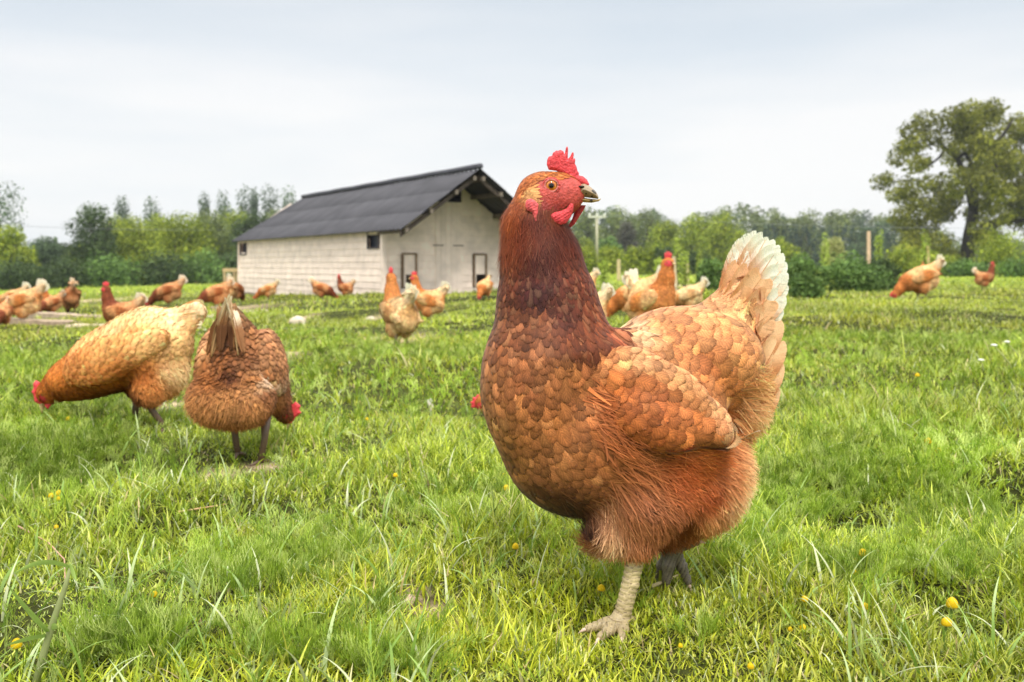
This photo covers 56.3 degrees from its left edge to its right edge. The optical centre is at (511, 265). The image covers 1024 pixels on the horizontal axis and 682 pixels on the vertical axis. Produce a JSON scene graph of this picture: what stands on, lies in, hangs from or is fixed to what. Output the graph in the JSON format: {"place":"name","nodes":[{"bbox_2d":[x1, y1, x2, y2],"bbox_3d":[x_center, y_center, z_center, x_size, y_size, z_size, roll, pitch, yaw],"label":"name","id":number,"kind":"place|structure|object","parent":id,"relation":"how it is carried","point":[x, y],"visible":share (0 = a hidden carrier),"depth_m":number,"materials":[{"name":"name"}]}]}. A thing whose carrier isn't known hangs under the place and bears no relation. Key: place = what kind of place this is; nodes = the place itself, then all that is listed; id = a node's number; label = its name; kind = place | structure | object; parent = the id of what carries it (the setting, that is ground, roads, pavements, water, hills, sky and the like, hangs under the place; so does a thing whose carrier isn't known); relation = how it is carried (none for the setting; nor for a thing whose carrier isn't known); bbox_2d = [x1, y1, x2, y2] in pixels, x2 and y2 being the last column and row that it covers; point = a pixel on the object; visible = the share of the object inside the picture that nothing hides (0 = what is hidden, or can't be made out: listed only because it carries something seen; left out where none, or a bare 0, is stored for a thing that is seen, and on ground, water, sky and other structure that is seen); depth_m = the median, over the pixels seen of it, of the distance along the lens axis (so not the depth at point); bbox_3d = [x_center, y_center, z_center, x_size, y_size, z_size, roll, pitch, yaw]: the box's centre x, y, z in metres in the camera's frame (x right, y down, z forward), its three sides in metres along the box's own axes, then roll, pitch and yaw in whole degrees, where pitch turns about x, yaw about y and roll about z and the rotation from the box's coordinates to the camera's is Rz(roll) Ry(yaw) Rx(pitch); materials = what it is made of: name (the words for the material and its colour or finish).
{"place":"outdoors","nodes":[
{"label":"outdoors","id":0,"kind":"place"},
{"bbox_2d":[0,268,1023,681],"bbox_3d":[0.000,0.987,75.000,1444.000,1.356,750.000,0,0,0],"label":"ground","id":1,"kind":"structure","parent":0,"point":[378,396],"depth_m":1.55,"materials":[{"name":"green plant"}]},
{"bbox_2d":[0,295,14,328],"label":"hen","id":2,"kind":"object","parent":1,"relation":"on","point":[6,310],"visible":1,"depth_m":9.78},
{"bbox_2d":[0,181,28,238],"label":"poplar tree","id":3,"kind":"object","parent":1,"relation":"on","point":[6,213],"visible":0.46,"depth_m":80.11,"materials":[{"name":"green plant"}]},
{"bbox_2d":[0,282,30,301],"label":"hen","id":4,"kind":"object","parent":1,"relation":"on","point":[25,285],"visible":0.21,"depth_m":16.44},
{"bbox_2d":[10,638,22,664],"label":"mayweed flower","id":5,"kind":"object","parent":1,"relation":"on","point":[18,646],"visible":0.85,"depth_m":0.86,"materials":[{"name":"yellow plant"}]},
{"bbox_2d":[0,223,40,284],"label":"hedge tree","id":6,"kind":"object","parent":1,"relation":"on","point":[9,244],"visible":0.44,"depth_m":61.62,"materials":[{"name":"green plant"}]},
{"bbox_2d":[0,252,44,289],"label":"hedge bush","id":7,"kind":"object","parent":1,"relation":"on","point":[11,276],"visible":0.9,"depth_m":51.41,"materials":[{"name":"green plant"}]},
{"bbox_2d":[0,278,49,318],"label":"hen","id":8,"kind":"object","parent":1,"relation":"on","point":[24,304],"visible":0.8,"depth_m":10.45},
{"bbox_2d":[0,318,81,325],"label":"timber","id":9,"kind":"object","parent":1,"relation":"on","point":[47,322],"visible":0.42,"depth_m":10.21,"materials":[{"name":"brown wood"}]},
{"bbox_2d":[6,560,76,681],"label":"weed plant","id":10,"kind":"object","parent":1,"relation":"on","point":[49,630],"visible":0.99,"depth_m":0.81,"materials":[{"name":"green plant"}]},
{"bbox_2d":[24,235,68,284],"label":"hedge tree","id":11,"kind":"object","parent":1,"relation":"on","point":[45,249],"visible":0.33,"depth_m":68.18,"materials":[{"name":"green plant"}]},
{"bbox_2d":[38,289,65,311],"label":"hen","id":12,"kind":"object","parent":1,"relation":"on","point":[52,303],"visible":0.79,"depth_m":13.16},
{"bbox_2d":[28,312,100,318],"bbox_3d":[-5.369,0.659,11.642,1.661,0.140,0.246,0,0,37],"label":"timber","id":13,"kind":"object","parent":1,"relation":"on","point":[50,315],"visible":0.32,"depth_m":11.71,"materials":[{"name":"brown wood"}]},
{"bbox_2d":[36,256,101,288],"bbox_3d":[-24.869,0.655,53.308,3.705,2.362,3.554,0,0,0],"label":"hedge bush","id":14,"kind":"object","parent":1,"relation":"on","point":[61,275],"visible":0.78,"depth_m":52.84,"materials":[{"name":"green plant"}]},
{"bbox_2d":[62,277,81,312],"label":"hen","id":15,"kind":"object","parent":1,"relation":"on","point":[71,297],"visible":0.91,"depth_m":13.48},
{"bbox_2d":[61,201,123,282],"bbox_3d":[-28.418,-1.382,65.313,4.459,5.988,5.016,0,0,0],"label":"hedge tree","id":16,"kind":"object","parent":1,"relation":"on","point":[89,242],"visible":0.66,"depth_m":64.54,"materials":[{"name":"green plant"}]},
{"bbox_2d":[75,249,149,286],"bbox_3d":[-22.617,0.497,54.675,4.108,2.821,3.898,0,0,0],"label":"hedge bush","id":17,"kind":"object","parent":1,"relation":"on","point":[117,274],"visible":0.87,"depth_m":54.06,"materials":[{"name":"green plant"}]},
{"bbox_2d":[97,213,134,258],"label":"hedge tree","id":18,"kind":"object","parent":1,"relation":"on","point":[118,221],"visible":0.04,"depth_m":78.42,"materials":[{"name":"green plant"}]},
{"bbox_2d":[32,299,207,431],"bbox_3d":[-0.879,0.228,2.147,0.395,0.303,0.199,0,0,0],"label":"hen","id":19,"kind":"object","parent":1,"relation":"on","point":[140,356],"visible":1,"depth_m":2.09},
{"bbox_2d":[113,195,130,220],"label":"poplar tree","id":20,"kind":"object","parent":1,"relation":"on","point":[122,214],"visible":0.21,"depth_m":129.76,"materials":[{"name":"green plant"}]},
{"bbox_2d":[99,282,147,321],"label":"hen","id":21,"kind":"object","parent":1,"relation":"on","point":[112,308],"visible":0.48,"depth_m":5.13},
{"bbox_2d":[105,212,163,283],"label":"hedge tree","id":22,"kind":"object","parent":1,"relation":"on","point":[131,241],"visible":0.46,"depth_m":67.39,"materials":[{"name":"green plant"}]},
{"bbox_2d":[141,196,162,245],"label":"poplar tree","id":23,"kind":"object","parent":1,"relation":"on","point":[151,209],"visible":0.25,"depth_m":129.62,"materials":[{"name":"green plant"}]},
{"bbox_2d":[136,212,180,254],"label":"hedge tree","id":24,"kind":"object","parent":1,"relation":"on","point":[158,220],"visible":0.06,"depth_m":74.38,"materials":[{"name":"green plant"}]},
{"bbox_2d":[126,248,200,285],"bbox_3d":[-20.320,0.418,55.842,4.047,2.795,3.950,0,0,0],"label":"hedge bush","id":25,"kind":"object","parent":1,"relation":"on","point":[155,269],"visible":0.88,"depth_m":55.16,"materials":[{"name":"green plant"}]},
{"bbox_2d":[145,274,187,307],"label":"hen","id":26,"kind":"object","parent":1,"relation":"on","point":[168,293],"visible":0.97,"depth_m":14.64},
{"bbox_2d":[146,209,221,281],"bbox_3d":[-21.790,-1.004,64.304,4.914,5.422,5.736,0,0,0],"label":"hedge tree","id":27,"kind":"object","parent":1,"relation":"on","point":[186,236],"visible":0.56,"depth_m":63.74,"materials":[{"name":"green plant"}]},
{"bbox_2d":[171,246,232,283],"bbox_3d":[-18.481,0.272,57.220,4.263,2.866,3.393,0,0,0],"label":"hedge bush","id":28,"kind":"object","parent":1,"relation":"on","point":[205,274],"visible":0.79,"depth_m":56.73,"materials":[{"name":"green plant"}]},
{"bbox_2d":[196,191,211,220],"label":"poplar tree","id":29,"kind":"object","parent":1,"relation":"on","point":[204,204],"visible":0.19,"depth_m":129.81,"materials":[{"name":"green plant"}]},
{"bbox_2d":[172,207,236,281],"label":"hedge tree","id":30,"kind":"object","parent":1,"relation":"on","point":[220,235],"visible":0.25,"depth_m":70.30,"materials":[{"name":"green plant"}]},
{"bbox_2d":[197,276,234,306],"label":"hen","id":31,"kind":"object","parent":1,"relation":"on","point":[216,294],"visible":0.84,"depth_m":13.85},
{"bbox_2d":[213,190,233,221],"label":"poplar tree","id":32,"kind":"object","parent":1,"relation":"on","point":[220,208],"visible":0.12,"depth_m":129.68,"materials":[{"name":"green plant"}]},
{"bbox_2d":[218,247,237,279],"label":"hedge bush","id":33,"kind":"object","parent":1,"relation":"on","point":[233,262],"visible":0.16,"depth_m":57.88,"materials":[{"name":"green plant"}]},
{"bbox_2d":[221,273,236,305],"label":"hen","id":34,"kind":"object","parent":1,"relation":"on","point":[233,287],"visible":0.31,"depth_m":14.57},
{"bbox_2d":[206,205,252,254],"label":"hedge tree","id":35,"kind":"object","parent":1,"relation":"on","point":[232,217],"visible":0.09,"depth_m":77.48,"materials":[{"name":"green plant"}]},
{"bbox_2d":[222,268,237,282],"bbox_3d":[-7.318,0.576,25.000,0.455,0.993,0.080,0,0,0],"label":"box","id":36,"kind":"object","parent":1,"relation":"on","point":[234,271],"visible":0.31,"depth_m":24.97,"materials":[{"name":"brown wood"}]},
{"bbox_2d":[226,279,244,302],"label":"hen","id":37,"kind":"object","parent":1,"relation":"on","point":[239,292],"visible":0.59,"depth_m":16.36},
{"bbox_2d":[182,294,300,465],"bbox_3d":[-0.518,0.214,1.838,0.192,0.326,0.241,0,0,0],"label":"hen","id":38,"kind":"object","parent":1,"relation":"on","point":[241,380],"visible":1,"depth_m":1.76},
{"bbox_2d":[235,183,255,217],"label":"poplar tree","id":39,"kind":"object","parent":1,"relation":"on","point":[245,204],"visible":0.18,"depth_m":129.83,"materials":[{"name":"green plant"}]},
{"bbox_2d":[225,211,267,253],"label":"hedge tree","id":40,"kind":"object","parent":1,"relation":"on","point":[244,226],"visible":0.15,"depth_m":66.59,"materials":[{"name":"green plant"}]},
{"bbox_2d":[250,187,258,214],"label":"poplar tree","id":41,"kind":"object","parent":1,"relation":"on","point":[254,205],"visible":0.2,"depth_m":129.83,"materials":[{"name":"green plant"}]},
{"bbox_2d":[253,278,280,299],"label":"hen","id":42,"kind":"object","parent":1,"relation":"on","point":[268,290],"visible":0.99,"depth_m":17.13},
{"bbox_2d":[256,183,280,218],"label":"poplar tree","id":43,"kind":"object","parent":1,"relation":"on","point":[267,204],"visible":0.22,"depth_m":129.84,"materials":[{"name":"green plant"}]},
{"bbox_2d":[280,184,296,207],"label":"poplar tree","id":44,"kind":"object","parent":1,"relation":"on","point":[285,201],"visible":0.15,"depth_m":129.79,"materials":[{"name":"green plant"}]},
{"bbox_2d":[308,276,338,299],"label":"hen","id":45,"kind":"object","parent":1,"relation":"on","point":[321,289],"visible":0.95,"depth_m":14.85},
{"bbox_2d":[336,274,355,295],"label":"hen","id":46,"kind":"object","parent":1,"relation":"on","point":[344,288],"visible":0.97,"depth_m":14.83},
{"bbox_2d":[232,163,512,294],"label":"poultry shed","id":47,"kind":"structure","parent":1,"relation":"on","point":[431,230],"depth_m":17.01,"materials":[{"name":"paint"}]},
{"bbox_2d":[367,232,379,248],"bbox_3d":[-2.343,-0.405,16.336,0.086,0.310,0.520,0,0,-32],"label":"window","id":48,"kind":"structure","parent":47,"relation":"in","point":[374,239],"depth_m":16.43,"materials":[{"name":"glass"}]},
{"bbox_2d":[433,202,463,293],"bbox_3d":[-1.110,-0.250,16.637,0.610,1.700,0.034,0,0,-32],"label":"door","id":49,"kind":"structure","parent":47,"relation":"in","point":[448,245],"depth_m":16.65,"materials":[{"name":"paint"}]},
{"bbox_2d":[379,266,423,346],"bbox_3d":[-0.464,0.176,4.015,0.147,0.341,0.285,0,0,-32],"label":"hen","id":50,"kind":"object","parent":1,"relation":"on","point":[400,314],"visible":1,"depth_m":3.96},
{"bbox_2d":[408,271,451,320],"bbox_3d":[-0.592,0.228,6.917,0.314,0.376,0.161,0,0,-6],"label":"hen","id":51,"kind":"object","parent":1,"relation":"on","point":[429,303],"visible":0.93,"depth_m":6.87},
{"bbox_2d":[470,394,482,415],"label":"hen","id":52,"kind":"object","parent":1,"relation":"on","point":[476,402],"visible":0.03,"depth_m":2.37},
{"bbox_2d":[476,273,494,299],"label":"hen","id":53,"kind":"object","parent":1,"relation":"on","point":[484,287],"visible":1,"depth_m":11.45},
{"bbox_2d":[572,204,604,245],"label":"tree","id":54,"kind":"object","parent":1,"relation":"on","point":[584,224],"visible":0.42,"depth_m":129.40,"materials":[{"name":"green plant"}]},
{"bbox_2d":[579,237,598,251],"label":"tree","id":55,"kind":"object","parent":1,"relation":"on","point":[587,241],"visible":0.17,"depth_m":99.76,"materials":[{"name":"green plant"}]},
{"bbox_2d":[581,244,599,272],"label":"field bush","id":56,"kind":"object","parent":1,"relation":"on","point":[590,260],"visible":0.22,"depth_m":59.57,"materials":[{"name":"green plant"}]},
{"bbox_2d":[588,213,605,267],"bbox_3d":[5.318,-1.532,59.971,1.145,3.427,0.253,0,0,0],"label":"utility pole","id":57,"kind":"object","parent":1,"relation":"on","point":[596,233],"visible":0.98,"depth_m":59.92,"materials":[{"name":"brown wood"}]},
{"bbox_2d":[599,256,609,283],"bbox_3d":[2.882,0.242,30.002,0.405,1.092,0.394,0,0,0],"label":"sapling","id":58,"kind":"object","parent":1,"relation":"on","point":[603,276],"visible":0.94,"depth_m":29.98,"materials":[{"name":"green plant"}]},
{"bbox_2d":[598,282,615,317],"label":"hen","id":59,"kind":"object","parent":1,"relation":"on","point":[607,292],"visible":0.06,"depth_m":4.73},
{"bbox_2d":[594,236,622,265],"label":"tree","id":60,"kind":"object","parent":1,"relation":"on","point":[606,242],"visible":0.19,"depth_m":99.65,"materials":[{"name":"green plant"}]},
{"bbox_2d":[592,243,625,273],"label":"field bush","id":61,"kind":"object","parent":1,"relation":"on","point":[613,255],"visible":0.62,"depth_m":61.64,"materials":[{"name":"green plant"}]},
{"bbox_2d":[591,205,643,269],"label":"tree","id":62,"kind":"object","parent":1,"relation":"on","point":[614,222],"visible":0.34,"depth_m":124.67,"materials":[{"name":"green plant"}]},
{"bbox_2d":[616,221,638,264],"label":"tree","id":63,"kind":"object","parent":1,"relation":"on","point":[626,231],"visible":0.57,"depth_m":109.72,"materials":[{"name":"green plant"}]},
{"bbox_2d":[606,265,660,317],"bbox_3d":[0.831,0.186,6.478,0.484,0.383,0.202,0,0,0],"label":"hen","id":64,"kind":"object","parent":1,"relation":"on","point":[617,301],"visible":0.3,"depth_m":6.44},
{"bbox_2d":[480,147,788,643],"bbox_3d":[0.141,0.128,1.035,0.350,0.506,0.183,0,0,0],"label":"hen","id":65,"kind":"object","parent":1,"relation":"on","point":[630,442],"visible":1,"depth_m":0.97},
{"bbox_2d":[620,245,657,274],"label":"field bush","id":66,"kind":"object","parent":1,"relation":"on","point":[635,258],"visible":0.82,"depth_m":59.70,"materials":[{"name":"green plant"}]},
{"bbox_2d":[621,251,676,319],"bbox_3d":[0.658,0.145,4.629,0.182,0.425,0.355,0,0,-38],"label":"hen","id":67,"kind":"object","parent":1,"relation":"on","point":[660,292],"visible":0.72,"depth_m":4.53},
{"bbox_2d":[630,205,668,254],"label":"tree","id":68,"kind":"object","parent":1,"relation":"on","point":[641,232],"visible":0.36,"depth_m":124.57,"materials":[{"name":"green plant"}]},
{"bbox_2d":[647,246,682,274],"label":"field bush","id":69,"kind":"object","parent":1,"relation":"on","point":[661,252],"visible":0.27,"depth_m":59.68,"materials":[{"name":"green plant"}]},
{"bbox_2d":[645,218,687,260],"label":"tree","id":70,"kind":"object","parent":1,"relation":"on","point":[661,235],"visible":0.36,"depth_m":91.25,"materials":[{"name":"green plant"}]},
{"bbox_2d":[671,234,682,288],"bbox_3d":[3.708,0.048,21.495,0.282,1.561,0.306,0,0,0],"label":"sapling","id":71,"kind":"object","parent":1,"relation":"on","point":[677,250],"visible":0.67,"depth_m":21.47,"materials":[{"name":"green plant"}]},
{"bbox_2d":[680,250,691,286],"bbox_3d":[4.708,0.216,25.994,0.342,1.276,0.322,0,0,0],"label":"sapling","id":72,"kind":"object","parent":1,"relation":"on","point":[684,274],"visible":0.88,"depth_m":25.97,"materials":[{"name":"green plant"}]},
{"bbox_2d":[675,276,709,305],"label":"hen","id":73,"kind":"object","parent":1,"relation":"on","point":[689,295],"visible":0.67,"depth_m":7.18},
{"bbox_2d":[665,212,722,266],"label":"tree","id":74,"kind":"object","parent":1,"relation":"on","point":[695,233],"visible":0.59,"depth_m":89.45,"materials":[{"name":"green plant"}]},
{"bbox_2d":[680,248,712,274],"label":"field bush","id":75,"kind":"object","parent":1,"relation":"on","point":[692,256],"visible":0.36,"depth_m":57.59,"materials":[{"name":"green plant"}]},
{"bbox_2d":[695,257,724,291],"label":"field bush","id":76,"kind":"object","parent":1,"relation":"on","point":[711,271],"visible":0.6,"depth_m":21.83,"materials":[{"name":"green plant"}]},
{"bbox_2d":[696,210,742,266],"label":"tree","id":77,"kind":"object","parent":1,"relation":"on","point":[719,244],"visible":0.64,"depth_m":91.61,"materials":[{"name":"green plant"}]},
{"bbox_2d":[704,204,737,249],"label":"tree","id":78,"kind":"object","parent":1,"relation":"on","point":[729,211],"visible":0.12,"depth_m":149.55,"materials":[{"name":"green plant"}]},
{"bbox_2d":[728,229,746,249],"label":"tree","id":79,"kind":"object","parent":1,"relation":"on","point":[739,234],"visible":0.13,"depth_m":87.60,"materials":[{"name":"green plant"}]},
{"bbox_2d":[751,210,794,242],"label":"tree","id":80,"kind":"object","parent":1,"relation":"on","point":[772,220],"visible":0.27,"depth_m":149.19,"materials":[{"name":"green plant"}]},
{"bbox_2d":[770,236,804,262],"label":"tree","id":81,"kind":"object","parent":1,"relation":"on","point":[787,250],"visible":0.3,"depth_m":74.26,"materials":[{"name":"green plant"}]},
{"bbox_2d":[568,202,1023,265],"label":"wood","id":82,"kind":"object","parent":1,"relation":"on","point":[859,219],"visible":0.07,"depth_m":180.51,"materials":[{"name":"green plant"}]},
{"bbox_2d":[787,271,824,297],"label":"field bush","id":83,"kind":"object","parent":1,"relation":"on","point":[804,285],"visible":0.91,"depth_m":13.37,"materials":[{"name":"green plant"}]},
{"bbox_2d":[782,208,834,267],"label":"tree","id":84,"kind":"object","parent":1,"relation":"on","point":[803,221],"visible":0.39,"depth_m":149.19,"materials":[{"name":"green plant"}]},
{"bbox_2d":[785,252,833,291],"bbox_3d":[6.424,0.244,21.028,1.197,1.108,0.950,0,0,0],"label":"field bush","id":85,"kind":"object","parent":1,"relation":"on","point":[798,264],"visible":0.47,"depth_m":20.82,"materials":[{"name":"green plant"}]},
{"bbox_2d":[817,232,830,282],"bbox_3d":[10.768,-0.128,33.005,0.437,2.042,0.402,0,0,-32],"label":"sapling","id":86,"kind":"object","parent":1,"relation":"on","point":[824,254],"visible":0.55,"depth_m":32.97,"materials":[{"name":"green plant"}]},
{"bbox_2d":[751,221,910,267],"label":"conifer belt","id":87,"kind":"object","parent":1,"relation":"on","point":[812,244],"visible":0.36,"depth_m":139.87,"materials":[{"name":"green plant"}]},
{"bbox_2d":[819,236,846,271],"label":"field bush","id":88,"kind":"object","parent":1,"relation":"on","point":[835,247],"visible":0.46,"depth_m":54.84,"materials":[{"name":"green plant"}]},
{"bbox_2d":[815,209,860,267],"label":"tree","id":89,"kind":"object","parent":1,"relation":"on","point":[837,223],"visible":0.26,"depth_m":151.19,"materials":[{"name":"green plant"}]},
{"bbox_2d":[822,250,896,291],"bbox_3d":[7.496,0.237,21.009,1.743,1.184,1.450,0,0,0],"label":"field bush","id":90,"kind":"object","parent":1,"relation":"on","point":[858,277],"visible":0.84,"depth_m":20.63,"materials":[{"name":"green plant"}]},
{"bbox_2d":[844,224,890,268],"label":"tree","id":91,"kind":"object","parent":1,"relation":"on","point":[863,248],"visible":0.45,"depth_m":129.43,"materials":[{"name":"green plant"}]},
{"bbox_2d":[866,231,870,263],"bbox_3d":[11.168,-0.181,30.000,0.098,1.764,0.098,0,0,0],"label":"wooden stake","id":92,"kind":"object","parent":1,"relation":"on","point":[868,258],"visible":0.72,"depth_m":29.95,"materials":[{"name":"brown wood"}]},
{"bbox_2d":[873,227,883,261],"bbox_3d":[12.260,-0.191,32.006,0.387,2.202,0.392,0,0,0],"label":"sapling","id":93,"kind":"object","parent":1,"relation":"on","point":[878,249],"visible":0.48,"depth_m":32.00,"materials":[{"name":"green plant"}]},
{"bbox_2d":[864,256,902,289],"bbox_3d":[8.515,0.245,22.028,0.952,0.938,0.755,0,0,0],"label":"field bush","id":94,"kind":"object","parent":1,"relation":"on","point":[892,268],"visible":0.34,"depth_m":21.94,"materials":[{"name":"green plant"}]},
{"bbox_2d":[884,241,922,274],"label":"field bush","id":95,"kind":"object","parent":1,"relation":"on","point":[904,259],"visible":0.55,"depth_m":51.58,"materials":[{"name":"green plant"}]},
{"bbox_2d":[889,254,945,299],"bbox_3d":[4.861,0.141,11.461,0.712,0.564,0.297,0,0,-4],"label":"hen","id":96,"kind":"object","parent":1,"relation":"on","point":[923,279],"visible":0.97,"depth_m":11.38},
{"bbox_2d":[918,229,931,264],"bbox_3d":[14.686,-0.253,34.047,0.466,2.095,0.515,0,0,0],"label":"sapling","id":97,"kind":"object","parent":1,"relation":"on","point":[924,254],"visible":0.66,"depth_m":34.00,"materials":[{"name":"green plant"}]},
{"bbox_2d":[906,249,959,275],"bbox_3d":[22.171,0.113,49.950,2.792,1.952,2.411,0,0,36],"label":"field bush","id":98,"kind":"object","parent":1,"relation":"on","point":[946,259],"visible":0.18,"depth_m":49.76,"materials":[{"name":"green plant"}]},
{"bbox_2d":[869,97,1023,272],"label":"oak tree","id":99,"kind":"object","parent":1,"relation":"on","point":[997,168],"visible":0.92,"depth_m":68.93,"materials":[{"name":"green plant"}]},
{"bbox_2d":[945,597,958,619],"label":"mayweed flower","id":100,"kind":"object","parent":1,"relation":"on","point":[951,602],"visible":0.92,"depth_m":1.02,"materials":[{"name":"yellow plant"}]},
{"bbox_2d":[941,257,989,276],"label":"field bush","id":101,"kind":"object","parent":1,"relation":"on","point":[965,267],"visible":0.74,"depth_m":45.68,"materials":[{"name":"green plant"}]},
{"bbox_2d":[971,262,995,289],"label":"hen","id":102,"kind":"object","parent":1,"relation":"on","point":[984,279],"visible":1,"depth_m":22.91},
{"bbox_2d":[970,224,1023,274],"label":"field bush","id":103,"kind":"object","parent":1,"relation":"on","point":[995,253],"visible":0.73,"depth_m":55.63,"materials":[{"name":"green plant"}]},
{"bbox_2d":[995,254,1023,277],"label":"field bush","id":104,"kind":"object","parent":1,"relation":"on","point":[1015,269],"visible":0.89,"depth_m":43.81,"materials":[{"name":"green plant"}]},
{"bbox_2d":[0,0,1023,264],"label":"sky","id":105,"kind":"structure","parent":0,"point":[677,108],"materials":[{"name":"white"}]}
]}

